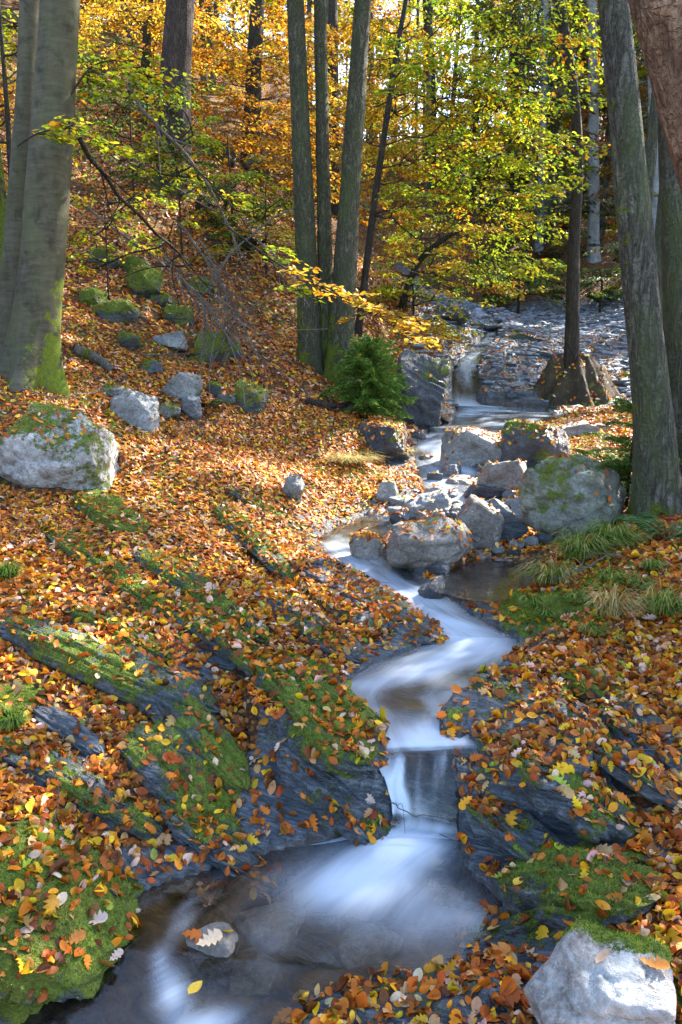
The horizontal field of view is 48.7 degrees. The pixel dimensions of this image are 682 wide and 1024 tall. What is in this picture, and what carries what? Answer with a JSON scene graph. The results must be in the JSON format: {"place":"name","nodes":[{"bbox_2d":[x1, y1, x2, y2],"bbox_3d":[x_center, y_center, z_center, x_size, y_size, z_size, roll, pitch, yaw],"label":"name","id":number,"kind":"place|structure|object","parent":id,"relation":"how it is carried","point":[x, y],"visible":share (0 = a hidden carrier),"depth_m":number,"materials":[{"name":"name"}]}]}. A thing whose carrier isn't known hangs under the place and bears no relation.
{"place":"outdoors","nodes":[
{"label":"outdoors","id":0,"kind":"place"},
{"bbox_2d":[90,0,576,138],"label":"sky","id":1,"kind":"structure","parent":0,"point":[464,51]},
{"bbox_2d":[0,0,681,1023],"bbox_3d":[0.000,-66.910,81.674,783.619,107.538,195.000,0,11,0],"label":"ground","id":2,"kind":"structure","parent":0,"point":[436,896],"depth_m":4.39,"materials":[{"name":"plant"}]},
{"bbox_2d":[0,703,32,731],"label":"grass tuft","id":3,"kind":"object","parent":2,"relation":"on","point":[12,717],"visible":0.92,"depth_m":3.46,"materials":[{"name":"green plant"}]},
{"bbox_2d":[0,0,79,397],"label":"beech tree","id":4,"kind":"object","parent":2,"relation":"on","point":[33,261],"visible":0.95,"depth_m":7.49,"materials":[{"name":"grey plant"}]},
{"bbox_2d":[17,115,141,170],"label":"leafy branch","id":5,"kind":"object","parent":4,"relation":"attached to","point":[58,128],"visible":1,"depth_m":6.92,"materials":[{"name":"yellow plant"}]},
{"bbox_2d":[71,50,194,110],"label":"leafy branch","id":6,"kind":"object","parent":4,"relation":"attached to","point":[142,73],"visible":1,"depth_m":7.66,"materials":[{"name":"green plant"}]},
{"bbox_2d":[181,155,326,303],"bbox_3d":[-1.004,-3.377,9.007,1.718,1.758,0.695,6,12,31],"label":"leafy branch","id":7,"kind":"object","parent":4,"relation":"attached to","point":[305,292],"visible":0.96,"depth_m":8.91,"materials":[{"name":"yellow plant"}]},
{"bbox_2d":[221,221,441,349],"bbox_3d":[-0.173,-2.484,8.131,2.681,1.479,0.858,4,11,21],"label":"leafy branch","id":8,"kind":"object","parent":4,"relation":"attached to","point":[401,326],"visible":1,"depth_m":7.97,"materials":[{"name":"yellow plant"}]},
{"bbox_2d":[0,2,108,204],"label":"hillside sapling","id":9,"kind":"object","parent":2,"relation":"on","point":[5,83],"visible":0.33,"depth_m":10.14,"materials":[{"name":"yellow plant"}]},
{"bbox_2d":[0,403,119,489],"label":"boulder","id":10,"kind":"object","parent":2,"relation":"on","point":[35,460],"visible":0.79,"depth_m":6.39,"materials":[{"name":"white stone"}]},
{"bbox_2d":[32,706,104,756],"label":"slate ledge","id":11,"kind":"object","parent":2,"relation":"on","point":[54,718],"visible":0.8,"depth_m":3.51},
{"bbox_2d":[0,815,141,1005],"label":"mossy boulder","id":12,"kind":"object","parent":2,"relation":"on","point":[59,990],"visible":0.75,"depth_m":2.58,"materials":[{"name":"plant"}]},
{"bbox_2d":[51,751,109,800],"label":"slate ledge","id":13,"kind":"object","parent":2,"relation":"on","point":[97,782],"visible":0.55,"depth_m":3.25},
{"bbox_2d":[0,737,162,839],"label":"slate ledge","id":14,"kind":"object","parent":2,"relation":"on","point":[111,822],"visible":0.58,"depth_m":3.18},
{"bbox_2d":[36,520,176,618],"bbox_3d":[-1.680,0.362,5.242,0.229,0.336,2.134,-10,14,-43],"label":"slate ledge","id":15,"kind":"object","parent":2,"relation":"on","point":[135,592],"visible":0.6,"depth_m":5.05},
{"bbox_2d":[0,616,220,715],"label":"slate ledge","id":16,"kind":"object","parent":2,"relation":"on","point":[133,695],"visible":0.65,"depth_m":3.94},
{"bbox_2d":[73,488,149,534],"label":"slate ledge","id":17,"kind":"object","parent":2,"relation":"on","point":[91,517],"visible":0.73,"depth_m":6.11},
{"bbox_2d":[93,300,141,322],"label":"hillside rock","id":18,"kind":"object","parent":2,"relation":"on","point":[126,312],"visible":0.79,"depth_m":10.00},
{"bbox_2d":[65,604,176,659],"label":"slate ledge","id":19,"kind":"object","parent":2,"relation":"on","point":[128,640],"visible":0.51,"depth_m":4.35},
{"bbox_2d":[109,388,159,432],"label":"boulder","id":20,"kind":"object","parent":2,"relation":"on","point":[137,408],"visible":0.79,"depth_m":7.86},
{"bbox_2d":[66,177,210,299],"bbox_3d":[-2.930,-3.781,10.526,2.133,1.864,2.201,0,11,0],"label":"hillside sapling","id":21,"kind":"object","parent":2,"relation":"on","point":[195,225],"visible":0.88,"depth_m":10.47,"materials":[{"name":"yellow plant"}]},
{"bbox_2d":[125,266,163,296],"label":"hillside rock","id":22,"kind":"object","parent":2,"relation":"on","point":[138,283],"visible":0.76,"depth_m":10.89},
{"bbox_2d":[71,69,225,215],"bbox_3d":[-3.613,-6.690,13.621,3.018,2.843,3.384,0,11,0],"label":"hillside sapling","id":23,"kind":"object","parent":2,"relation":"on","point":[127,120],"visible":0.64,"depth_m":13.50,"materials":[{"name":"green plant"}]},
{"bbox_2d":[77,137,221,302],"bbox_3d":[-2.129,-3.227,8.691,1.331,1.516,1.957,0,11,0],"label":"dead branch","id":24,"kind":"object","parent":2,"relation":"on","point":[95,164],"visible":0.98,"depth_m":8.29,"materials":[{"name":"wood"}]},
{"bbox_2d":[76,0,227,140],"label":"golden beech","id":25,"kind":"object","parent":2,"relation":"on","point":[145,18],"visible":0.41,"depth_m":17.20,"materials":[{"name":"orange plant"}]},
{"bbox_2d":[118,723,214,806],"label":"slate ledge","id":26,"kind":"object","parent":2,"relation":"on","point":[151,782],"visible":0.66,"depth_m":3.40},
{"bbox_2d":[108,104,230,256],"bbox_3d":[-2.836,-5.335,12.508,1.951,2.499,1.731,-4,11,-21],"label":"hillside sapling","id":27,"kind":"object","parent":2,"relation":"on","point":[171,146],"visible":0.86,"depth_m":12.49,"materials":[{"name":"green plant"}]},
{"bbox_2d":[153,0,194,197],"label":"pine tree","id":28,"kind":"object","parent":2,"relation":"on","point":[176,53],"visible":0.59,"depth_m":14.38,"materials":[{"name":"brown plant"}]},
{"bbox_2d":[161,372,202,399],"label":"hillside rock","id":29,"kind":"object","parent":2,"relation":"on","point":[180,385],"visible":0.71,"depth_m":8.66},
{"bbox_2d":[115,644,251,794],"bbox_3d":[-0.831,1.011,3.818,0.319,0.396,1.268,-9,13,-39],"label":"slate ledge","id":30,"kind":"object","parent":2,"relation":"on","point":[158,716],"visible":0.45,"depth_m":3.60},
{"bbox_2d":[115,79,252,275],"bbox_3d":[-2.077,-4.432,10.273,1.904,2.318,0.559,-5,11,-24],"label":"dead branch","id":31,"kind":"object","parent":2,"relation":"on","point":[152,120],"visible":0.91,"depth_m":10.08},
{"bbox_2d":[131,545,269,644],"bbox_3d":[-0.978,0.519,4.982,0.287,0.328,1.704,-9,14,-40],"label":"slate ledge","id":32,"kind":"object","parent":2,"relation":"on","point":[139,559],"visible":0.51,"depth_m":4.89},
{"bbox_2d":[158,788,258,871],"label":"slate ledge","id":33,"kind":"object","parent":2,"relation":"on","point":[180,836],"visible":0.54,"depth_m":3.21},
{"bbox_2d":[194,333,230,362],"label":"hillside rock","id":34,"kind":"object","parent":2,"relation":"on","point":[220,353],"visible":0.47,"depth_m":9.90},
{"bbox_2d":[186,922,239,996],"bbox_3d":[-0.461,1.599,2.695,0.187,0.194,0.210,0,11,0],"label":"stone","id":35,"kind":"object","parent":2,"relation":"on","point":[211,965],"visible":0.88,"depth_m":2.64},
{"bbox_2d":[170,599,258,675],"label":"slate ledge","id":36,"kind":"object","parent":2,"relation":"on","point":[241,665],"visible":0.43,"depth_m":4.28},
{"bbox_2d":[177,222,280,377],"bbox_3d":[-1.496,-2.634,9.848,1.373,2.326,1.254,0,11,0],"label":"dead branch","id":37,"kind":"object","parent":2,"relation":"on","point":[203,256],"visible":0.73,"depth_m":9.92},
{"bbox_2d":[143,133,316,268],"bbox_3d":[-1.898,-5.651,13.860,3.321,2.642,3.970,0,11,0],"label":"hillside sapling","id":38,"kind":"object","parent":2,"relation":"on","point":[234,177],"visible":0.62,"depth_m":13.17,"materials":[{"name":"green plant"}]},
{"bbox_2d":[158,239,308,396],"bbox_3d":[-1.403,-2.573,9.964,1.954,2.131,1.463,0,11,0],"label":"dead branch","id":39,"kind":"object","parent":2,"relation":"on","point":[217,276],"visible":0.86,"depth_m":9.92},
{"bbox_2d":[156,250,318,403],"bbox_3d":[-1.458,-2.242,9.296,2.108,1.808,1.730,4,11,22],"label":"dead branch","id":40,"kind":"object","parent":2,"relation":"on","point":[205,305],"visible":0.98,"depth_m":9.28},
{"bbox_2d":[123,0,373,203],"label":"golden beech","id":41,"kind":"object","parent":2,"relation":"on","point":[252,61],"visible":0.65,"depth_m":18.09,"materials":[{"name":"orange plant"}]},
{"bbox_2d":[209,841,287,898],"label":"slate ledge","id":42,"kind":"object","parent":2,"relation":"on","point":[247,879],"visible":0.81,"depth_m":3.10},
{"bbox_2d":[235,380,268,413],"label":"hillside rock","id":43,"kind":"object","parent":2,"relation":"on","point":[256,402],"visible":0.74,"depth_m":9.17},
{"bbox_2d":[210,499,295,580],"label":"slate ledge","id":44,"kind":"object","parent":2,"relation":"on","point":[254,550],"visible":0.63,"depth_m":5.87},
{"bbox_2d":[228,947,282,996],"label":"stone","id":45,"kind":"object","parent":2,"relation":"on","point":[256,971],"visible":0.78,"depth_m":2.65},
{"bbox_2d":[194,178,316,278],"bbox_3d":[-1.727,-4.935,13.347,2.656,1.830,2.026,7,13,33],"label":"hillside sapling","id":46,"kind":"object","parent":2,"relation":"on","point":[278,200],"visible":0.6,"depth_m":13.42,"materials":[{"name":"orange plant"}]},
{"bbox_2d":[233,902,305,954],"bbox_3d":[-0.282,1.619,2.902,0.290,0.125,0.235,0,11,0],"label":"stone","id":47,"kind":"object","parent":2,"relation":"on","point":[272,928],"visible":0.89,"depth_m":2.88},
{"bbox_2d":[270,876,312,904],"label":"stone","id":48,"kind":"object","parent":2,"relation":"on","point":[296,891],"visible":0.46,"depth_m":3.13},
{"bbox_2d":[255,586,366,663],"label":"slate ledge","id":49,"kind":"object","parent":2,"relation":"on","point":[354,656],"visible":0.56,"depth_m":4.54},
{"bbox_2d":[281,932,342,967],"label":"stone","id":50,"kind":"object","parent":2,"relation":"on","point":[310,949],"visible":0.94,"depth_m":2.77,"materials":[{"name":"stone"}]},
{"bbox_2d":[254,652,390,778],"bbox_3d":[-0.129,0.965,3.719,0.470,0.284,1.121,-5,12,-27],"label":"slate ledge","id":51,"kind":"object","parent":2,"relation":"on","point":[322,763],"visible":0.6,"depth_m":3.45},
{"bbox_2d":[287,0,370,388],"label":"alder clump","id":52,"kind":"object","parent":2,"relation":"on","point":[321,346],"visible":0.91,"depth_m":10.38,"materials":[{"name":"grey plant"}]},
{"bbox_2d":[276,734,397,846],"bbox_3d":[-0.002,1.265,3.401,0.592,0.412,0.514,0,11,0],"label":"slate ledge","id":53,"kind":"object","parent":2,"relation":"on","point":[300,780],"visible":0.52,"depth_m":3.28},
{"bbox_2d":[0,19,681,1023],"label":"fallen leaves","id":54,"kind":"object","parent":2,"relation":"on","point":[16,787],"depth_m":4.32,"materials":[{"name":"plant"}]},
{"bbox_2d":[0,247,681,1023],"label":"moss","id":55,"kind":"object","parent":2,"relation":"on","point":[526,877],"visible":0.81,"depth_m":3.66,"materials":[{"name":"green plant"}]},
{"bbox_2d":[0,220,681,863],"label":"twig litter","id":56,"kind":"object","parent":2,"relation":"on","point":[316,590],"visible":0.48,"depth_m":5.31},
{"bbox_2d":[261,0,446,259],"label":"golden beech","id":57,"kind":"object","parent":2,"relation":"on","point":[332,16],"visible":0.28,"depth_m":23.44,"materials":[{"name":"orange plant"}]},
{"bbox_2d":[79,0,648,246],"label":"wood","id":58,"kind":"object","parent":2,"relation":"on","point":[346,8],"visible":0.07,"depth_m":33.22,"materials":[{"name":"yellow wood"}]},
{"bbox_2d":[349,530,382,564],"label":"boulder","id":59,"kind":"object","parent":2,"relation":"on","point":[363,551],"visible":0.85,"depth_m":6.05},
{"bbox_2d":[319,333,418,422],"bbox_3d":[0.357,-1.747,10.017,1.267,1.254,1.144,6,12,29],"label":"young fir","id":60,"kind":"object","parent":2,"relation":"on","point":[366,397],"visible":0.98,"depth_m":9.92,"materials":[{"name":"green plant"}]},
{"bbox_2d":[290,556,447,651],"bbox_3d":[0.138,0.599,5.235,0.498,0.322,1.615,-8,13,-37],"label":"slate ledge","id":61,"kind":"object","parent":2,"relation":"on","point":[432,646],"visible":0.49,"depth_m":5.01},
{"bbox_2d":[338,924,403,968],"bbox_3d":[0.113,1.627,2.818,0.251,0.092,0.200,0,11,0],"label":"stone","id":62,"kind":"object","parent":2,"relation":"on","point":[364,945],"visible":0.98,"depth_m":2.79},
{"bbox_2d":[359,419,408,460],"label":"outcrop","id":63,"kind":"object","parent":2,"relation":"on","point":[394,446],"visible":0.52,"depth_m":9.13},
{"bbox_2d":[281,963,505,1023],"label":"slate ledge","id":64,"kind":"object","parent":2,"relation":"on","point":[440,1009],"visible":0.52,"depth_m":2.39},
{"bbox_2d":[356,273,482,336],"bbox_3d":[1.445,-4.323,16.171,2.841,1.400,2.714,-4,11,-21],"label":"bramble bush","id":65,"kind":"object","parent":2,"relation":"on","point":[382,289],"visible":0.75,"depth_m":15.77,"materials":[{"name":"green plant"}]},
{"bbox_2d":[391,349,451,427],"bbox_3d":[1.177,-1.688,11.497,1.054,1.553,1.345,0,11,0],"label":"outcrop","id":66,"kind":"object","parent":2,"relation":"on","point":[424,410],"visible":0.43,"depth_m":10.96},
{"bbox_2d":[402,488,450,518],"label":"boulder","id":67,"kind":"object","parent":2,"relation":"on","point":[421,503],"visible":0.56,"depth_m":7.18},
{"bbox_2d":[386,516,472,569],"bbox_3d":[0.683,0.261,5.803,0.675,0.459,0.524,0,11,0],"label":"boulder","id":68,"kind":"object","parent":2,"relation":"on","point":[449,547],"visible":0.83,"depth_m":5.62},
{"bbox_2d":[418,575,453,606],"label":"boulder","id":69,"kind":"object","parent":2,"relation":"on","point":[436,587],"visible":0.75,"depth_m":5.20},
{"bbox_2d":[357,211,568,311],"bbox_3d":[2.752,-5.533,16.603,5.268,2.386,5.704,0,11,0],"label":"beech sapling","id":70,"kind":"object","parent":2,"relation":"on","point":[478,231],"visible":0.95,"depth_m":16.09,"materials":[{"name":"yellow plant"}]},
{"bbox_2d":[439,427,501,470],"bbox_3d":[1.607,-0.764,9.254,0.792,0.557,0.654,0,11,0],"label":"boulder","id":71,"kind":"object","parent":2,"relation":"on","point":[471,448],"visible":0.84,"depth_m":9.06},
{"bbox_2d":[307,0,635,337],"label":"beech sapling","id":72,"kind":"object","parent":2,"relation":"on","point":[408,64],"visible":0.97,"depth_m":13.33,"materials":[{"name":"green plant"}]},
{"bbox_2d":[380,301,475,350],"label":"leafy branch","id":73,"kind":"object","parent":72,"relation":"attached to","point":[429,328],"visible":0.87,"depth_m":12.71,"materials":[{"name":"yellow plant"}]},
{"bbox_2d":[456,494,504,548],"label":"boulder","id":74,"kind":"object","parent":2,"relation":"on","point":[482,520],"visible":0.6,"depth_m":6.12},
{"bbox_2d":[439,688,535,853],"bbox_3d":[0.685,1.147,3.422,0.454,0.392,0.824,0,11,0],"label":"slate ledge","id":75,"kind":"object","parent":2,"relation":"on","point":[451,707],"visible":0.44,"depth_m":3.57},
{"bbox_2d":[367,0,609,221],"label":"broadleaf tree","id":76,"kind":"object","parent":2,"relation":"on","point":[426,26],"visible":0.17,"depth_m":32.43,"materials":[{"name":"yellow plant"}]},
{"bbox_2d":[407,0,582,368],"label":"thin tree","id":77,"kind":"object","parent":2,"relation":"on","point":[572,339],"visible":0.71,"depth_m":14.58,"materials":[{"name":"brown plant"}]},
{"bbox_2d":[453,906,543,951],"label":"slate ledge","id":78,"kind":"object","parent":2,"relation":"on","point":[528,925],"visible":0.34,"depth_m":2.73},
{"bbox_2d":[477,460,526,489],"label":"boulder","id":79,"kind":"object","parent":2,"relation":"on","point":[510,473],"visible":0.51,"depth_m":7.84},
{"bbox_2d":[486,498,528,540],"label":"boulder","id":80,"kind":"object","parent":2,"relation":"on","point":[515,527],"visible":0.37,"depth_m":6.43,"materials":[{"name":"grey stone"}]},
{"bbox_2d":[461,254,566,313],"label":"bramble bush","id":81,"kind":"object","parent":2,"relation":"on","point":[548,293],"visible":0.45,"depth_m":24.59,"materials":[{"name":"green plant"}]},
{"bbox_2d":[460,795,569,861],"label":"slate ledge","id":82,"kind":"object","parent":2,"relation":"on","point":[537,829],"visible":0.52,"depth_m":3.03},
{"bbox_2d":[406,272,631,410],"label":"slate scree","id":83,"kind":"structure","parent":2,"relation":"on","point":[545,327],"depth_m":18.33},
{"bbox_2d":[450,0,603,228],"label":"broadleaf tree","id":84,"kind":"object","parent":2,"relation":"on","point":[510,139],"visible":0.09,"depth_m":32.93,"materials":[{"name":"green plant"}]},
{"bbox_2d":[500,420,569,468],"bbox_3d":[2.293,-0.765,8.908,0.822,0.624,0.679,0,11,0],"label":"boulder","id":85,"kind":"object","parent":2,"relation":"on","point":[528,449],"visible":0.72,"depth_m":8.71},
{"bbox_2d":[474,227,599,274],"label":"bramble bush","id":86,"kind":"object","parent":2,"relation":"on","point":[546,253],"visible":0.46,"depth_m":27.81,"materials":[{"name":"green plant"}]},
{"bbox_2d":[498,0,584,253],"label":"birch tree","id":87,"kind":"object","parent":2,"relation":"on","point":[539,244],"visible":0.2,"depth_m":29.06,"materials":[{"name":"green plant"}]},
{"bbox_2d":[472,670,612,738],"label":"slate ledge","id":88,"kind":"object","parent":2,"relation":"on","point":[503,679],"visible":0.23,"depth_m":3.85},
{"bbox_2d":[513,551,580,584],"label":"grass tuft","id":89,"kind":"object","parent":2,"relation":"on","point":[546,574],"visible":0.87,"depth_m":5.04,"materials":[{"name":"green plant"}]},
{"bbox_2d":[464,0,647,240],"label":"valley tree","id":90,"kind":"object","parent":2,"relation":"on","point":[557,122],"visible":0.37,"depth_m":30.48,"materials":[{"name":"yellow plant"}]},
{"bbox_2d":[481,0,657,262],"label":"broadleaf tree","id":91,"kind":"object","parent":2,"relation":"on","point":[592,121],"visible":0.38,"depth_m":27.66,"materials":[{"name":"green plant"}]},
{"bbox_2d":[518,453,626,540],"bbox_3d":[1.954,-0.086,6.386,0.816,0.826,0.853,5,12,27],"label":"boulder","id":92,"kind":"object","parent":2,"relation":"on","point":[550,508],"visible":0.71,"depth_m":6.09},
{"bbox_2d":[533,353,619,409],"bbox_3d":[4.713,-2.148,15.264,2.700,2.107,2.700,0,11,0],"label":"earth mound","id":93,"kind":"object","parent":2,"relation":"on","point":[579,383],"visible":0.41,"depth_m":14.86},
{"bbox_2d":[515,745,638,843],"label":"slate ledge","id":94,"kind":"object","parent":2,"relation":"on","point":[556,803],"visible":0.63,"depth_m":2.98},
{"bbox_2d":[497,840,659,931],"bbox_3d":[0.874,1.389,2.810,0.571,0.251,0.537,0,11,0],"label":"slate ledge","id":95,"kind":"object","parent":2,"relation":"on","point":[553,918],"visible":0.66,"depth_m":2.69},
{"bbox_2d":[551,267,622,312],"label":"bramble bush","id":96,"kind":"object","parent":2,"relation":"on","point":[602,295],"visible":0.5,"depth_m":24.07,"materials":[{"name":"green plant"}]},
{"bbox_2d":[547,524,629,560],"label":"grass tuft","id":97,"kind":"object","parent":2,"relation":"on","point":[582,549],"visible":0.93,"depth_m":5.27,"materials":[{"name":"green plant"}]},
{"bbox_2d":[560,664,624,699],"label":"slate ledge","id":98,"kind":"object","parent":2,"relation":"on","point":[593,690],"visible":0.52,"depth_m":3.85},
{"bbox_2d":[524,920,675,1023],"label":"boulder","id":99,"kind":"object","parent":2,"relation":"on","point":[571,981],"visible":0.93,"depth_m":2.09,"materials":[{"name":"white stone"}]},
{"bbox_2d":[580,242,620,292],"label":"bramble bush","id":100,"kind":"object","parent":2,"relation":"on","point":[615,249],"visible":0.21,"depth_m":22.56,"materials":[{"name":"green plant"}]},
{"bbox_2d":[574,397,632,506],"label":"young hemlock","id":101,"kind":"object","parent":2,"relation":"on","point":[624,465],"visible":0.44,"depth_m":6.58,"materials":[{"name":"green plant"}]},
{"bbox_2d":[575,513,659,547],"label":"grass tuft","id":102,"kind":"object","parent":2,"relation":"on","point":[620,535],"visible":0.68,"depth_m":5.35,"materials":[{"name":"green plant"}]},
{"bbox_2d":[559,723,681,810],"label":"slate ledge","id":103,"kind":"object","parent":2,"relation":"on","point":[645,790],"visible":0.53,"depth_m":3.13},
{"bbox_2d":[582,23,658,240],"bbox_3d":[11.264,-16.505,27.436,6.096,16.273,5.533,-5,12,-26],"label":"broadleaf tree","id":104,"kind":"object","parent":2,"relation":"on","point":[654,202],"visible":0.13,"depth_m":27.14,"materials":[{"name":"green plant"}]},
{"bbox_2d":[582,582,659,618],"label":"grass tuft","id":105,"kind":"object","parent":2,"relation":"on","point":[614,605],"visible":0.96,"depth_m":4.48,"materials":[{"name":"beige plant"}]},
{"bbox_2d":[598,0,681,520],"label":"oak tree","id":106,"kind":"object","parent":2,"relation":"on","point":[656,487],"visible":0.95,"depth_m":5.71,"materials":[{"name":"grey plant"}]},
{"bbox_2d":[598,697,681,772],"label":"slate ledge","id":107,"kind":"object","parent":2,"relation":"on","point":[632,738],"visible":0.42,"depth_m":3.48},
{"bbox_2d":[598,512,681,539],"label":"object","id":108,"kind":"object","parent":2,"relation":"on","point":[645,524],"visible":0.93,"depth_m":5.42,"materials":[{"name":"green plant"}]},
{"bbox_2d":[645,92,657,206],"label":"valley tree","id":109,"kind":"object","parent":2,"relation":"on","point":[651,148],"visible":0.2,"depth_m":21.13,"materials":[{"name":"grey plant"}]},
{"bbox_2d":[628,0,681,194],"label":"leaning tree","id":110,"kind":"object","parent":2,"relation":"on","point":[658,25],"visible":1,"depth_m":3.33,"materials":[{"name":"brown plant"}]},
{"bbox_2d":[636,577,681,616],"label":"grass tuft","id":111,"kind":"object","parent":2,"relation":"on","point":[668,605],"visible":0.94,"depth_m":4.42,"materials":[{"name":"green plant"}]},
{"bbox_2d":[658,116,681,476],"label":"oak tree","id":112,"kind":"object","parent":2,"relation":"on","point":[670,195],"visible":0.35,"depth_m":6.14,"materials":[{"name":"grey plant"}]},
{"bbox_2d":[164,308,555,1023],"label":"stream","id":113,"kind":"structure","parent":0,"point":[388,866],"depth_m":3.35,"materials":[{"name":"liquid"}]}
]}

